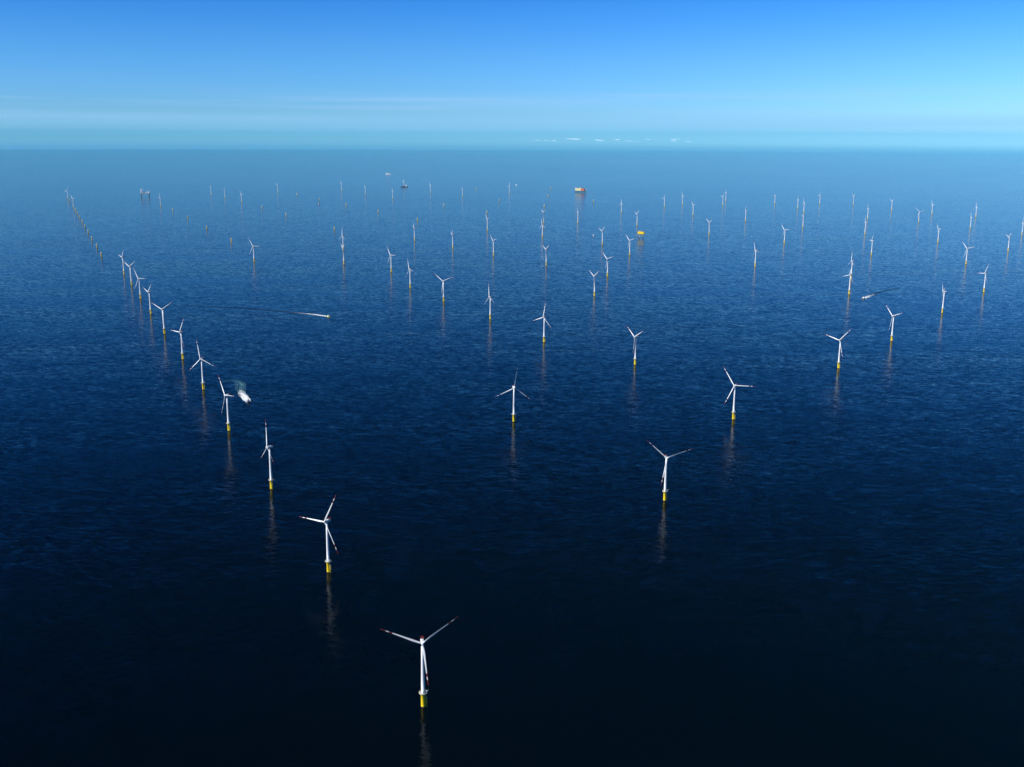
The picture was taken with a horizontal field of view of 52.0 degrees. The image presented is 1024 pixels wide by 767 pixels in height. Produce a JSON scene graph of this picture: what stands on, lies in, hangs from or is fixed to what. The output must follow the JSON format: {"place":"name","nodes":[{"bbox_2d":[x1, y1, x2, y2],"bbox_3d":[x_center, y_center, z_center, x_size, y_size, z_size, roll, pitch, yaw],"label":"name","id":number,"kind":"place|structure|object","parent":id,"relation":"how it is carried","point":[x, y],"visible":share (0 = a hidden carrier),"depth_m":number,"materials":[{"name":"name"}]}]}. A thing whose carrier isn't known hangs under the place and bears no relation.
{"place":"outdoors","nodes":[
{"label":"outdoors","id":0,"kind":"place"},
{"bbox_2d":[0,149,1023,766],"bbox_3d":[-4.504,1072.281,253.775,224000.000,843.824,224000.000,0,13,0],"label":"sea","id":1,"kind":"structure","parent":0,"point":[814,557],"depth_m":2263.21,"materials":[{"name":"blue liquid"}]},
{"bbox_2d":[123,261,134,284],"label":"wind turbine","id":2,"kind":"object","parent":1,"relation":"on","point":[130,266],"visible":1,"depth_m":4827.28,"materials":[{"name":"white paint"}]},
{"bbox_2d":[133,268,144,298],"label":"wind turbine","id":3,"kind":"object","parent":1,"relation":"on","point":[139,284],"visible":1,"depth_m":4431.51,"materials":[{"name":"white paint"}]},
{"bbox_2d":[145,285,151,313],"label":"wind turbine","id":4,"kind":"object","parent":1,"relation":"on","point":[149,300],"visible":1,"depth_m":4054.61,"materials":[{"name":"white paint"}]},
{"bbox_2d":[151,302,169,333],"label":"wind turbine","id":5,"kind":"object","parent":1,"relation":"on","point":[164,328],"visible":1,"depth_m":3653.65,"materials":[{"name":"white paint"}]},
{"bbox_2d":[172,318,183,359],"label":"wind turbine","id":6,"kind":"object","parent":1,"relation":"on","point":[182,353],"visible":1,"depth_m":3240.16,"materials":[{"name":"white paint"}]},
{"bbox_2d":[196,340,209,389],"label":"wind turbine","id":7,"kind":"object","parent":1,"relation":"on","point":[203,385],"visible":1,"depth_m":2854.36,"materials":[{"name":"white paint"}]},
{"bbox_2d":[218,376,230,430],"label":"wind turbine","id":8,"kind":"object","parent":1,"relation":"on","point":[228,421],"visible":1,"depth_m":2458.15,"materials":[{"name":"white paint"}]},
{"bbox_2d":[239,390,250,401],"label":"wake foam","id":9,"kind":"object","parent":1,"relation":"on","point":[244,397],"visible":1,"depth_m":2795.03,"materials":[{"name":"white"}]},
{"bbox_2d":[262,419,273,489],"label":"wind turbine","id":10,"kind":"object","parent":1,"relation":"on","point":[270,469],"visible":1,"depth_m":2053.53,"materials":[{"name":"white paint"}]},
{"bbox_2d":[229,307,306,313],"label":"wake trail","id":11,"kind":"object","parent":1,"relation":"on","point":[270,310],"visible":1,"depth_m":4163.43,"materials":[{"name":"liquid"}]},
{"bbox_2d":[299,495,337,572],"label":"wind turbine","id":12,"kind":"object","parent":1,"relation":"on","point":[326,521],"visible":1,"depth_m":1661.88,"materials":[{"name":"white paint"}]},
{"bbox_2d":[381,616,458,707],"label":"wind turbine","id":13,"kind":"object","parent":1,"relation":"on","point":[423,692],"visible":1,"depth_m":1266.71,"materials":[{"name":"white paint"}]},
{"bbox_2d":[435,274,453,301],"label":"wind turbine","id":14,"kind":"object","parent":1,"relation":"on","point":[443,288],"visible":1,"depth_m":4390.30,"materials":[{"name":"white paint"}]},
{"bbox_2d":[487,284,491,319],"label":"wind turbine","id":15,"kind":"object","parent":1,"relation":"on","point":[490,314],"visible":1,"depth_m":3968.47,"materials":[{"name":"white paint"}]},
{"bbox_2d":[498,366,530,421],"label":"wind turbine","id":16,"kind":"object","parent":1,"relation":"on","point":[514,413],"visible":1,"depth_m":2544.59,"materials":[{"name":"white paint"}]},
{"bbox_2d":[533,302,548,341],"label":"wind turbine","id":17,"kind":"object","parent":1,"relation":"on","point":[544,326],"visible":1,"depth_m":3533.62,"materials":[{"name":"white paint"}]},
{"bbox_2d":[575,187,585,192],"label":"offshore platform","id":18,"kind":"structure","parent":1,"relation":"on","point":[580,189],"depth_m":13004.05,"materials":[{"name":"metal"}]},
{"bbox_2d":[589,270,598,295],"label":"wind turbine","id":19,"kind":"object","parent":1,"relation":"on","point":[595,275],"visible":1,"depth_m":4557.26,"materials":[{"name":"white paint"}]},
{"bbox_2d":[628,328,642,364],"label":"wind turbine","id":20,"kind":"object","parent":1,"relation":"on","point":[635,337],"visible":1,"depth_m":3189.48,"materials":[{"name":"white paint"}]},
{"bbox_2d":[648,441,693,500],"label":"wind turbine","id":21,"kind":"object","parent":1,"relation":"on","point":[664,491],"visible":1,"depth_m":1996.09,"materials":[{"name":"white paint"}]},
{"bbox_2d":[723,366,754,419],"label":"wind turbine","id":22,"kind":"object","parent":1,"relation":"on","point":[734,411],"visible":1,"depth_m":2573.98,"materials":[{"name":"white paint"}]},
{"bbox_2d":[825,329,850,368],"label":"wind turbine","id":23,"kind":"object","parent":1,"relation":"on","point":[840,340],"visible":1,"depth_m":3152.02,"materials":[{"name":"white paint"}]},
{"bbox_2d":[887,307,900,340],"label":"wind turbine","id":24,"kind":"object","parent":1,"relation":"on","point":[892,335],"visible":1,"depth_m":3580.05,"materials":[{"name":"white paint"}]},
{"bbox_2d":[941,284,946,312],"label":"wind turbine","id":25,"kind":"object","parent":1,"relation":"on","point":[943,300],"visible":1,"depth_m":4156.78,"materials":[{"name":"white paint"}]},
{"bbox_2d":[983,267,987,292],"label":"wind turbine","id":26,"kind":"object","parent":1,"relation":"on","point":[984,281],"visible":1,"depth_m":4720.82,"materials":[{"name":"white paint"}]},
{"bbox_2d":[0,0,1023,153],"label":"sky","id":27,"kind":"structure","parent":0,"point":[900,76],"materials":[{"name":"blue"}]}
]}

